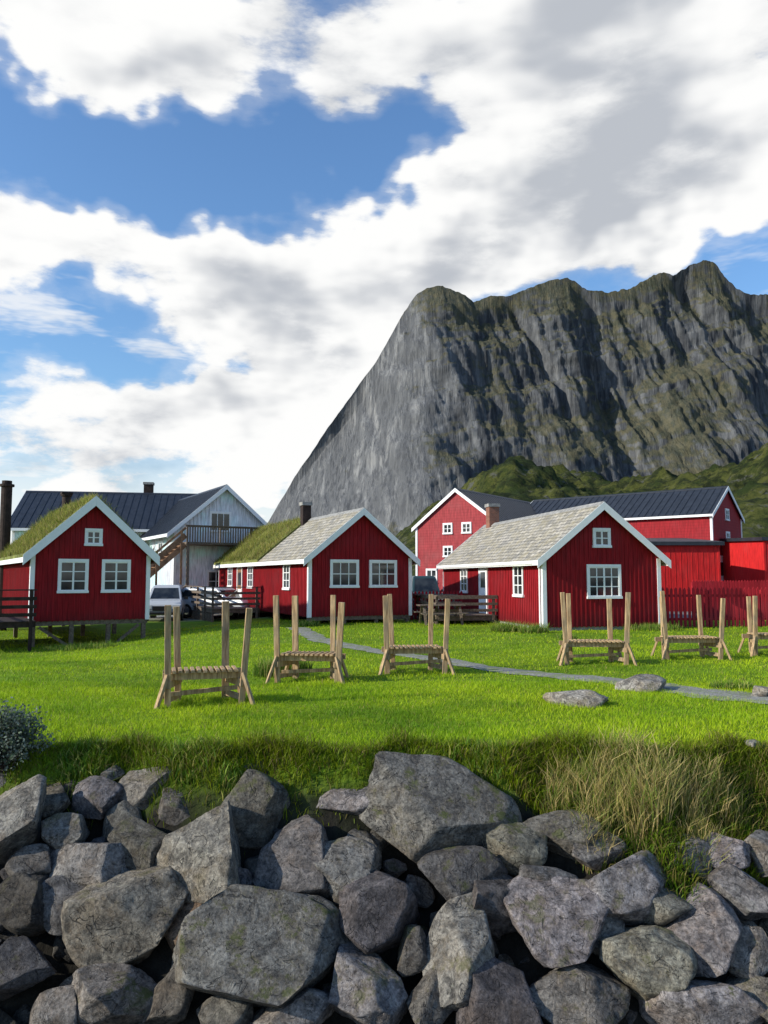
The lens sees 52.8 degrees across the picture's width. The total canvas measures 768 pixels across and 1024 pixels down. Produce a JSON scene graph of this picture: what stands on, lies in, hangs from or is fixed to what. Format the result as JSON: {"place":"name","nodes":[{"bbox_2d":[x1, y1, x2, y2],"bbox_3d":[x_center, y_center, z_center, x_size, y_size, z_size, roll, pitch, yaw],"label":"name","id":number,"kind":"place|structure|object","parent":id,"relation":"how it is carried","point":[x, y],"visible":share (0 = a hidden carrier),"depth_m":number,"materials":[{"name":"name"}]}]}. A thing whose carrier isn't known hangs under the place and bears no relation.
{"place":"outdoors","nodes":[
{"label":"outdoors","id":0,"kind":"place"},
{"bbox_2d":[146,490,263,586],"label":"walls","id":1,"kind":"structure","parent":0,"point":[168,566],"depth_m":44.22,"materials":[{"name":"wood"}]},
{"bbox_2d":[145,491,260,613],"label":"wall battens","id":2,"kind":"object","parent":1,"relation":"attached to","point":[167,578],"depth_m":44.32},
{"bbox_2d":[143,487,263,537],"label":"roof","id":3,"kind":"structure","parent":1,"relation":"on","point":[175,507],"depth_m":46.51,"materials":[{"name":"black metal"}]},
{"bbox_2d":[141,488,219,537],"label":"roof seams","id":4,"kind":"object","parent":3,"relation":"on","point":[177,505],"visible":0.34,"depth_m":46.87,"materials":[{"name":"black metal"}]},
{"bbox_2d":[141,485,266,539],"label":"barge boards","id":5,"kind":"object","parent":3,"relation":"attached to","point":[209,501],"visible":0.33,"depth_m":44.30,"materials":[{"name":"white paint"}]},
{"bbox_2d":[0,606,767,1023],"bbox_3d":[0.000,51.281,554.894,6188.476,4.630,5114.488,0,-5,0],"label":"ground","id":6,"kind":"structure","parent":0,"point":[156,964],"depth_m":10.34,"materials":[{"name":"plant"}]},
{"bbox_2d":[0,480,14,629],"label":"stove pipe chimney","id":7,"kind":"object","parent":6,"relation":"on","point":[6,486],"visible":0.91,"depth_m":32.93,"materials":[{"name":"metal"}]},
{"bbox_2d":[0,872,48,936],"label":"boulder","id":8,"kind":"object","parent":6,"relation":"on","point":[21,905],"visible":0.72,"depth_m":6.70,"materials":[{"name":"stone"}]},
{"bbox_2d":[4,843,51,875],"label":"boulder","id":9,"kind":"object","parent":8,"relation":"on","point":[32,859],"visible":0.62,"depth_m":6.99,"materials":[{"name":"stone"}]},
{"bbox_2d":[0,697,60,778],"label":"shrub","id":10,"kind":"object","parent":6,"relation":"on","point":[12,728],"visible":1,"depth_m":7.89,"materials":[{"name":"green plant"}]},
{"bbox_2d":[41,782,70,819],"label":"boulder","id":11,"kind":"object","parent":6,"relation":"on","point":[57,800],"visible":0.64,"depth_m":7.60,"materials":[{"name":"stone"}]},
{"bbox_2d":[42,874,85,935],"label":"boulder","id":12,"kind":"object","parent":6,"relation":"on","point":[58,890],"visible":0.25,"depth_m":6.76,"materials":[{"name":"stone"}]},
{"bbox_2d":[0,492,159,650],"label":"red cabin","id":13,"kind":"object","parent":6,"relation":"on","point":[87,560],"visible":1,"depth_m":27.00,"materials":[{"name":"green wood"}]},
{"bbox_2d":[56,559,88,592],"bbox_3d":[-10.678,2.199,26.573,1.030,1.170,0.085,3,-6,-32],"label":"window frame","id":14,"kind":"structure","parent":13,"relation":"in","point":[60,561],"depth_m":26.56,"materials":[{"name":"white paint"}]},
{"bbox_2d":[61,563,84,589],"bbox_3d":[-10.693,2.211,26.595,0.820,0.980,0.030,3,-6,-32],"label":"window glass","id":15,"kind":"structure","parent":13,"relation":"in","point":[66,576],"depth_m":26.59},
{"bbox_2d":[105,563,127,589],"bbox_3d":[-9.480,2.275,27.350,0.820,0.980,0.030,3,-6,-32],"label":"window glass","id":16,"kind":"structure","parent":13,"relation":"in","point":[109,576],"depth_m":27.33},
{"bbox_2d":[15,531,144,540],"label":"walls","id":17,"kind":"structure","parent":6,"relation":"on","point":[17,533],"depth_m":48.25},
{"bbox_2d":[11,492,191,528],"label":"roof","id":18,"kind":"structure","parent":17,"relation":"on","point":[114,501],"depth_m":51.31,"materials":[{"name":"black metal"}]},
{"bbox_2d":[50,734,114,806],"bbox_3d":[-3.115,2.647,7.951,0.669,0.657,0.529,0,-5,0],"label":"weed clump","id":19,"kind":"object","parent":6,"relation":"on","point":[78,764],"visible":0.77,"depth_m":7.96,"materials":[{"name":"green plant"}]},
{"bbox_2d":[72,775,123,820],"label":"boulder","id":20,"kind":"object","parent":6,"relation":"on","point":[96,797],"visible":0.95,"depth_m":7.64,"materials":[{"name":"stone"}]},
{"bbox_2d":[72,963,156,1023],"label":"boulder","id":21,"kind":"object","parent":6,"relation":"on","point":[114,993],"visible":0.84,"depth_m":6.18,"materials":[{"name":"stone"}]},
{"bbox_2d":[60,865,188,967],"bbox_3d":[-2.236,3.604,6.868,1.079,0.889,0.892,0,-5,0],"label":"boulder","id":22,"kind":"object","parent":6,"relation":"on","point":[127,917],"visible":0.79,"depth_m":6.49,"materials":[{"name":"stone"}]},
{"bbox_2d":[107,816,166,869],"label":"boulder","id":23,"kind":"object","parent":6,"relation":"on","point":[139,840],"visible":0.55,"depth_m":7.14,"materials":[{"name":"stone"}]},
{"bbox_2d":[118,766,172,809],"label":"boulder","id":24,"kind":"object","parent":6,"relation":"on","point":[138,790],"visible":0.76,"depth_m":7.71,"materials":[{"name":"stone"}]},
{"bbox_2d":[147,585,187,620],"bbox_3d":[-10.900,4.514,38.757,2.180,1.700,4.360,1,-5,-10],"label":"parked car","id":25,"kind":"object","parent":6,"relation":"on","point":[161,596],"visible":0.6,"depth_m":37.97,"materials":[{"name":"silver metal"}]},
{"bbox_2d":[142,968,194,1023],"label":"boulder","id":26,"kind":"object","parent":6,"relation":"on","point":[171,1001],"visible":0.87,"depth_m":6.17,"materials":[{"name":"stone"}]},
{"bbox_2d":[150,527,186,616],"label":"staircase","id":27,"kind":"structure","parent":6,"relation":"on","point":[172,550],"depth_m":41.49,"materials":[{"name":"brown wood"}]},
{"bbox_2d":[158,786,189,825],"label":"boulder","id":28,"kind":"object","parent":6,"relation":"on","point":[174,811],"visible":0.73,"depth_m":7.50,"materials":[{"name":"stone"}]},
{"bbox_2d":[165,903,201,951],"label":"boulder","id":29,"kind":"object","parent":6,"relation":"on","point":[171,936],"visible":0.28,"depth_m":6.61,"materials":[{"name":"stone"}]},
{"bbox_2d":[163,734,230,787],"bbox_3d":[-1.902,2.531,7.886,0.692,0.482,0.537,0,-5,0],"label":"weed clump","id":30,"kind":"object","parent":6,"relation":"on","point":[173,753],"visible":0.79,"depth_m":7.85,"materials":[{"name":"green plant"}]},
{"bbox_2d":[155,801,240,903],"bbox_3d":[-1.585,3.150,7.056,0.878,0.933,0.955,3,-6,-34],"label":"boulder","id":31,"kind":"object","parent":6,"relation":"on","point":[201,856],"visible":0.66,"depth_m":6.88,"materials":[{"name":"stone"}]},
{"bbox_2d":[154,601,254,708],"bbox_3d":[-2.600,2.109,11.212,1.404,1.599,0.938,1,-5,-16],"label":"timber rack","id":32,"kind":"object","parent":6,"relation":"on","point":[177,674],"visible":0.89,"depth_m":11.04,"materials":[{"name":"brown wood"}]},
{"bbox_2d":[184,542,237,586],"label":"balcony floor","id":33,"kind":"structure","parent":6,"relation":"on","point":[188,545],"depth_m":41.92,"materials":[{"name":"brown wood"}]},
{"bbox_2d":[186,525,259,544],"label":"balcony railing","id":34,"kind":"object","parent":33,"relation":"on","point":[188,527],"visible":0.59,"depth_m":42.69,"materials":[{"name":"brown wood"}]},
{"bbox_2d":[183,587,254,617],"bbox_3d":[-8.300,4.575,39.254,4.660,1.500,2.180,-3,-6,30],"label":"parked car","id":35,"kind":"object","parent":6,"relation":"on","point":[189,607],"visible":0.32,"depth_m":38.88,"materials":[{"name":"silver metal"}]},
{"bbox_2d":[196,995,253,1023],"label":"boulder","id":36,"kind":"object","parent":6,"relation":"on","point":[215,1009],"visible":0.81,"depth_m":6.12,"materials":[{"name":"stone"}]},
{"bbox_2d":[172,884,350,1007],"bbox_3d":[-0.910,3.742,6.453,1.599,1.104,1.016,4,-6,-39],"label":"boulder","id":37,"kind":"object","parent":6,"relation":"on","point":[258,946],"visible":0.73,"depth_m":6.28,"materials":[{"name":"stone"}]},
{"bbox_2d":[0,830,529,1023],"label":"riprap rubble","id":38,"kind":"object","parent":6,"relation":"on","point":[21,1015],"visible":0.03,"depth_m":6.73,"materials":[{"name":"stone"}]},
{"bbox_2d":[0,774,46,864],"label":"boulder","id":39,"kind":"object","parent":38,"relation":"on","point":[21,806],"visible":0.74,"depth_m":7.23,"materials":[{"name":"stone"}]},
{"bbox_2d":[0,935,56,1001],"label":"boulder","id":40,"kind":"object","parent":38,"relation":"on","point":[25,963],"visible":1,"depth_m":6.36,"materials":[{"name":"stone"}]},
{"bbox_2d":[48,842,128,885],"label":"boulder","id":41,"kind":"object","parent":38,"relation":"on","point":[84,863],"visible":0.55,"depth_m":6.98,"materials":[{"name":"stone"}]},
{"bbox_2d":[41,812,89,848],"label":"boulder","id":42,"kind":"object","parent":41,"relation":"on","point":[60,830],"visible":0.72,"depth_m":7.24,"materials":[{"name":"stone"}]},
{"bbox_2d":[102,800,141,842],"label":"boulder","id":43,"kind":"object","parent":38,"relation":"on","point":[117,813],"visible":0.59,"depth_m":7.54,"materials":[{"name":"stone"}]},
{"bbox_2d":[221,769,290,849],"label":"boulder","id":44,"kind":"object","parent":38,"relation":"on","point":[257,799],"visible":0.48,"depth_m":7.42,"materials":[{"name":"stone"}]},
{"bbox_2d":[316,787,369,815],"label":"boulder","id":45,"kind":"object","parent":38,"relation":"on","point":[354,803],"visible":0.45,"depth_m":7.54,"materials":[{"name":"stone"}]},
{"bbox_2d":[397,924,427,977],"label":"boulder","id":46,"kind":"object","parent":38,"relation":"on","point":[412,959],"visible":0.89,"depth_m":6.46,"materials":[{"name":"stone"}]},
{"bbox_2d":[406,968,452,1023],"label":"boulder","id":47,"kind":"object","parent":38,"relation":"on","point":[423,1003],"visible":0.85,"depth_m":6.14,"materials":[{"name":"stone"}]},
{"bbox_2d":[472,875,516,938],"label":"boulder","id":48,"kind":"object","parent":38,"relation":"on","point":[489,895],"visible":0.54,"depth_m":6.70,"materials":[{"name":"stone"}]},
{"bbox_2d":[454,956,542,1023],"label":"boulder","id":49,"kind":"object","parent":38,"relation":"on","point":[500,992],"visible":0.76,"depth_m":6.05,"materials":[{"name":"stone"}]},
{"bbox_2d":[503,875,609,967],"bbox_3d":[1.433,3.512,6.696,0.818,0.604,0.854,5,-7,-44],"label":"boulder","id":50,"kind":"object","parent":38,"relation":"on","point":[557,921],"visible":0.96,"depth_m":6.54,"materials":[{"name":"stone"}]},
{"bbox_2d":[638,980,765,1023],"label":"boulder","id":51,"kind":"object","parent":38,"relation":"on","point":[703,1002],"visible":0.81,"depth_m":6.07,"materials":[{"name":"stone"}]},
{"bbox_2d":[252,814,329,899],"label":"boulder","id":52,"kind":"object","parent":6,"relation":"on","point":[291,852],"visible":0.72,"depth_m":6.97,"materials":[{"name":"stone"}]},
{"bbox_2d":[250,987,334,1023],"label":"boulder","id":53,"kind":"object","parent":6,"relation":"on","point":[308,1005],"visible":0.73,"depth_m":6.07,"materials":[{"name":"stone"}]},
{"bbox_2d":[184,502,419,623],"bbox_3d":[-4.914,2.540,37.305,7.142,5.860,15.650,2,-5,-25],"label":"red cabin","id":54,"kind":"object","parent":6,"relation":"on","point":[359,562],"visible":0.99,"depth_m":31.42,"materials":[{"name":"wood"}]},
{"bbox_2d":[265,595,349,683],"bbox_3d":[-1.300,2.312,13.754,1.424,1.660,0.938,-1,-5,8],"label":"timber rack","id":55,"kind":"object","parent":6,"relation":"on","point":[335,656],"visible":0.88,"depth_m":13.55,"materials":[{"name":"brown wood"}]},
{"bbox_2d":[313,836,381,908],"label":"boulder","id":56,"kind":"object","parent":6,"relation":"on","point":[346,860],"visible":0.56,"depth_m":6.93,"materials":[{"name":"stone"}]},
{"bbox_2d":[328,942,407,1023],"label":"boulder","id":57,"kind":"object","parent":6,"relation":"on","point":[368,989],"visible":0.93,"depth_m":6.17,"materials":[{"name":"stone"}]},
{"bbox_2d":[338,870,419,954],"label":"boulder","id":58,"kind":"object","parent":6,"relation":"on","point":[378,912],"visible":0.85,"depth_m":6.58,"materials":[{"name":"stone"}]},
{"bbox_2d":[0,721,767,857],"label":"bank edge grass","id":59,"kind":"structure","parent":6,"relation":"on","point":[258,745],"depth_m":7.96,"materials":[{"name":"plant"}]},
{"bbox_2d":[378,594,455,674],"bbox_3d":[0.580,2.398,14.850,1.464,1.628,0.938,0,-5,-5],"label":"timber rack","id":60,"kind":"object","parent":6,"relation":"on","point":[391,650],"visible":0.87,"depth_m":14.62,"materials":[{"name":"brown wood"}]},
{"bbox_2d":[404,874,434,907],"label":"boulder","id":61,"kind":"object","parent":6,"relation":"on","point":[422,889],"visible":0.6,"depth_m":7.08,"materials":[{"name":"stone"}]},
{"bbox_2d":[359,751,522,863],"bbox_3d":[0.546,2.944,7.495,1.580,1.164,0.898,0,-5,0],"label":"boulder","id":62,"kind":"object","parent":6,"relation":"on","point":[418,808],"visible":0.79,"depth_m":7.35,"materials":[{"name":"stone"}]},
{"bbox_2d":[422,892,494,1010],"bbox_3d":[0.622,3.711,6.415,0.608,0.831,0.716,0,-5,0],"label":"boulder","id":63,"kind":"object","parent":6,"relation":"on","point":[460,945],"visible":0.8,"depth_m":6.38,"materials":[{"name":"stone"}]},
{"bbox_2d":[417,845,507,899],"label":"boulder","id":64,"kind":"object","parent":6,"relation":"on","point":[449,872],"visible":0.73,"depth_m":6.89,"materials":[{"name":"stone"}]},
{"bbox_2d":[411,488,536,592],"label":"red warehouse","id":65,"kind":"structure","parent":6,"relation":"on","point":[450,522],"depth_m":50.97,"materials":[{"name":"wood"}]},
{"bbox_2d":[447,734,515,787],"bbox_3d":[0.987,2.689,7.953,0.800,0.737,0.605,0,-5,0],"label":"weed clump","id":66,"kind":"object","parent":6,"relation":"on","point":[479,742],"visible":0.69,"depth_m":7.97,"materials":[{"name":"green plant"}]},
{"bbox_2d":[482,822,547,877],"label":"boulder","id":67,"kind":"object","parent":6,"relation":"on","point":[513,846],"visible":0.76,"depth_m":7.07,"materials":[{"name":"stone"}]},
{"bbox_2d":[287,627,767,703],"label":"gravel path","id":68,"kind":"structure","parent":6,"relation":"on","point":[309,634],"depth_m":14.17,"materials":[{"name":"gravel"}]},
{"bbox_2d":[413,501,670,630],"bbox_3d":[5.257,2.042,32.635,7.285,5.760,12.560,1,-5,-12],"label":"red cabin","id":69,"kind":"object","parent":6,"relation":"on","point":[591,558],"visible":0.83,"depth_m":27.27,"materials":[{"name":"wood"}]},
{"bbox_2d":[590,568,617,594],"bbox_3d":[7.664,2.431,26.944,1.120,1.000,0.030,1,-5,-12],"label":"window glass","id":70,"kind":"structure","parent":69,"relation":"in","point":[593,591],"depth_m":26.93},
{"bbox_2d":[586,564,622,598],"bbox_3d":[7.670,2.419,26.918,1.330,1.190,0.085,1,-5,-12],"label":"window frame","id":71,"kind":"structure","parent":69,"relation":"in","point":[588,566],"depth_m":26.90,"materials":[{"name":"white paint"}]},
{"bbox_2d":[519,864,577,880],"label":"boulder","id":72,"kind":"object","parent":6,"relation":"on","point":[542,873],"visible":0.4,"depth_m":6.90,"materials":[{"name":"stone"}]},
{"bbox_2d":[528,749,593,813],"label":"tall dry grass","id":73,"kind":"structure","parent":6,"relation":"on","point":[558,785],"depth_m":7.63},
{"bbox_2d":[523,809,601,860],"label":"boulder","id":74,"kind":"object","parent":6,"relation":"on","point":[552,826],"visible":0.65,"depth_m":7.25,"materials":[{"name":"stone"}]},
{"bbox_2d":[543,689,608,707],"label":"boulder","id":75,"kind":"object","parent":6,"relation":"on","point":[582,697],"visible":0.66,"depth_m":10.82,"materials":[{"name":"stone"}]},
{"bbox_2d":[529,962,630,1023],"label":"boulder","id":76,"kind":"object","parent":6,"relation":"on","point":[584,993],"visible":0.86,"depth_m":6.15,"materials":[{"name":"stone"}]},
{"bbox_2d":[557,592,636,665],"bbox_3d":[4.450,2.534,16.444,1.624,1.661,0.938,0,-5,3],"label":"timber rack","id":77,"kind":"object","parent":6,"relation":"on","point":[567,643],"visible":0.92,"depth_m":16.20,"materials":[{"name":"brown wood"}]},
{"bbox_2d":[561,794,636,874],"bbox_3d":[1.960,2.978,7.220,0.711,0.731,0.679,-2,-5,25],"label":"shrub","id":78,"kind":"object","parent":6,"relation":"on","point":[598,818],"depth_m":7.25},
{"bbox_2d":[572,831,628,870],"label":"boulder","id":79,"kind":"object","parent":6,"relation":"on","point":[586,857],"visible":0.82,"depth_m":7.11,"materials":[{"name":"stone"}]},
{"bbox_2d":[562,741,646,833],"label":"tall dry grass","id":80,"kind":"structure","parent":6,"relation":"on","point":[598,786],"depth_m":7.53,"materials":[{"name":"plant"}]},
{"bbox_2d":[585,850,667,925],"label":"boulder","id":81,"kind":"object","parent":6,"relation":"on","point":[627,890],"visible":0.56,"depth_m":6.74,"materials":[{"name":"stone"}]},
{"bbox_2d":[489,730,767,905],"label":"bank slope grass","id":82,"kind":"structure","parent":6,"relation":"on","point":[523,774],"depth_m":7.64,"materials":[{"name":"plant"}]},
{"bbox_2d":[530,486,744,581],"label":"red warehouse","id":83,"kind":"structure","parent":6,"relation":"on","point":[710,513],"depth_m":50.80,"materials":[{"name":"wood"}]},
{"bbox_2d":[615,674,665,692],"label":"boulder","id":84,"kind":"object","parent":6,"relation":"on","point":[643,682],"visible":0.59,"depth_m":12.33,"materials":[{"name":"stone"}]},
{"bbox_2d":[599,925,697,1000],"bbox_3d":[2.205,3.824,6.442,0.776,0.639,0.665,-2,-5,18],"label":"boulder","id":85,"kind":"object","parent":6,"relation":"on","point":[645,962],"visible":0.87,"depth_m":6.29,"materials":[{"name":"stone"}]},
{"bbox_2d":[643,887,694,926],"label":"boulder","id":86,"kind":"object","parent":6,"relation":"on","point":[665,909],"visible":0.47,"depth_m":6.68,"materials":[{"name":"stone"}]},
{"bbox_2d":[646,538,724,610],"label":"red shed","id":87,"kind":"structure","parent":6,"relation":"on","point":[694,559],"depth_m":41.89,"materials":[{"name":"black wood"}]},
{"bbox_2d":[650,591,731,659],"bbox_3d":[6.850,2.613,17.441,1.604,1.666,0.938,0,-5,-3],"label":"timber rack","id":88,"kind":"object","parent":6,"relation":"on","point":[700,639],"visible":0.88,"depth_m":17.18,"materials":[{"name":"brown wood"}]},
{"bbox_2d":[674,834,713,879],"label":"boulder","id":89,"kind":"object","parent":6,"relation":"on","point":[701,846],"visible":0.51,"depth_m":7.08,"materials":[{"name":"stone"}]},
{"bbox_2d":[667,881,742,977],"bbox_3d":[2.743,3.599,6.701,0.662,0.621,0.692,5,-7,-44],"label":"boulder","id":90,"kind":"object","parent":6,"relation":"on","point":[708,929],"visible":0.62,"depth_m":6.51,"materials":[{"name":"stone"}]},
{"bbox_2d":[678,810,735,868],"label":"tall dry grass","id":91,"kind":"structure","parent":6,"relation":"on","point":[701,828],"depth_m":7.24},
{"bbox_2d":[662,587,767,627],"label":"picket fence","id":92,"kind":"object","parent":6,"relation":"on","point":[708,595],"visible":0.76,"depth_m":28.19,"materials":[{"name":"red paint"}]},
{"bbox_2d":[686,749,750,828],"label":"tall dry grass","id":93,"kind":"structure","parent":6,"relation":"on","point":[715,780],"depth_m":7.62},
{"bbox_2d":[704,832,750,869],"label":"boulder","id":94,"kind":"object","parent":6,"relation":"on","point":[740,849],"visible":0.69,"depth_m":7.08,"materials":[{"name":"stone"}]},
{"bbox_2d":[691,580,767,617],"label":"picket fence","id":95,"kind":"object","parent":6,"relation":"on","point":[730,584],"visible":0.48,"depth_m":33.93,"materials":[{"name":"red paint"}]},
{"bbox_2d":[705,863,767,921],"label":"boulder","id":96,"kind":"object","parent":6,"relation":"on","point":[743,894],"visible":0.84,"depth_m":6.78,"materials":[{"name":"stone"}]},
{"bbox_2d":[720,537,767,581],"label":"red shed","id":97,"kind":"structure","parent":6,"relation":"on","point":[746,559],"depth_m":46.20,"materials":[{"name":"wood"}]},
{"bbox_2d":[724,973,767,1023],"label":"boulder","id":98,"kind":"object","parent":6,"relation":"on","point":[755,987],"visible":0.39,"depth_m":6.25,"materials":[{"name":"stone"}]},
{"bbox_2d":[728,925,767,978],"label":"boulder","id":99,"kind":"object","parent":98,"relation":"on","point":[751,958],"visible":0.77,"depth_m":6.44,"materials":[{"name":"stone"}]},
{"bbox_2d":[738,596,767,656],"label":"timber rack","id":100,"kind":"object","parent":6,"relation":"on","point":[753,635],"visible":0.83,"depth_m":18.19,"materials":[{"name":"brown wood"}]},
{"bbox_2d":[744,829,767,876],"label":"boulder","id":101,"kind":"object","parent":6,"relation":"on","point":[756,841],"visible":0.81,"depth_m":7.12,"materials":[{"name":"stone"}]},
{"bbox_2d":[0,0,767,544],"label":"sky","id":102,"kind":"structure","parent":0,"point":[217,217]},
{"bbox_2d":[268,260,767,535],"bbox_3d":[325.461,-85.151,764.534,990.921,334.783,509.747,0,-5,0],"label":"mountain","id":103,"kind":"structure","parent":0,"point":[648,376],"depth_m":713.52,"materials":[{"name":"stone"}]},
{"bbox_2d":[395,443,767,575],"bbox_3d":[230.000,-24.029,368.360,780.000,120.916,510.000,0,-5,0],"label":"hill","id":104,"kind":"structure","parent":0,"point":[522,478],"depth_m":408.66,"materials":[{"name":"plant"}]},
{"bbox_2d":[569,719,654,787],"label":"tall dry grass","id":105,"kind":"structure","parent":0,"point":[621,740],"depth_m":7.82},
{"bbox_2d":[601,736,694,842],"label":"tall dry grass","id":106,"kind":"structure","parent":0,"point":[644,787],"depth_m":7.36,"materials":[{"name":"plant"}]},
{"bbox_2d":[633,733,729,830],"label":"tall dry grass","id":107,"kind":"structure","parent":0,"point":[684,802],"depth_m":7.53,"materials":[{"name":"plant"}]},
{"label":"boulder","id":108,"kind":"object","parent":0,"visible":0},
{"bbox_2d":[29,985,77,1023],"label":"boulder","id":109,"kind":"object","parent":108,"relation":"on","point":[56,1005],"visible":0.93,"depth_m":6.16,"materials":[{"name":"stone"}]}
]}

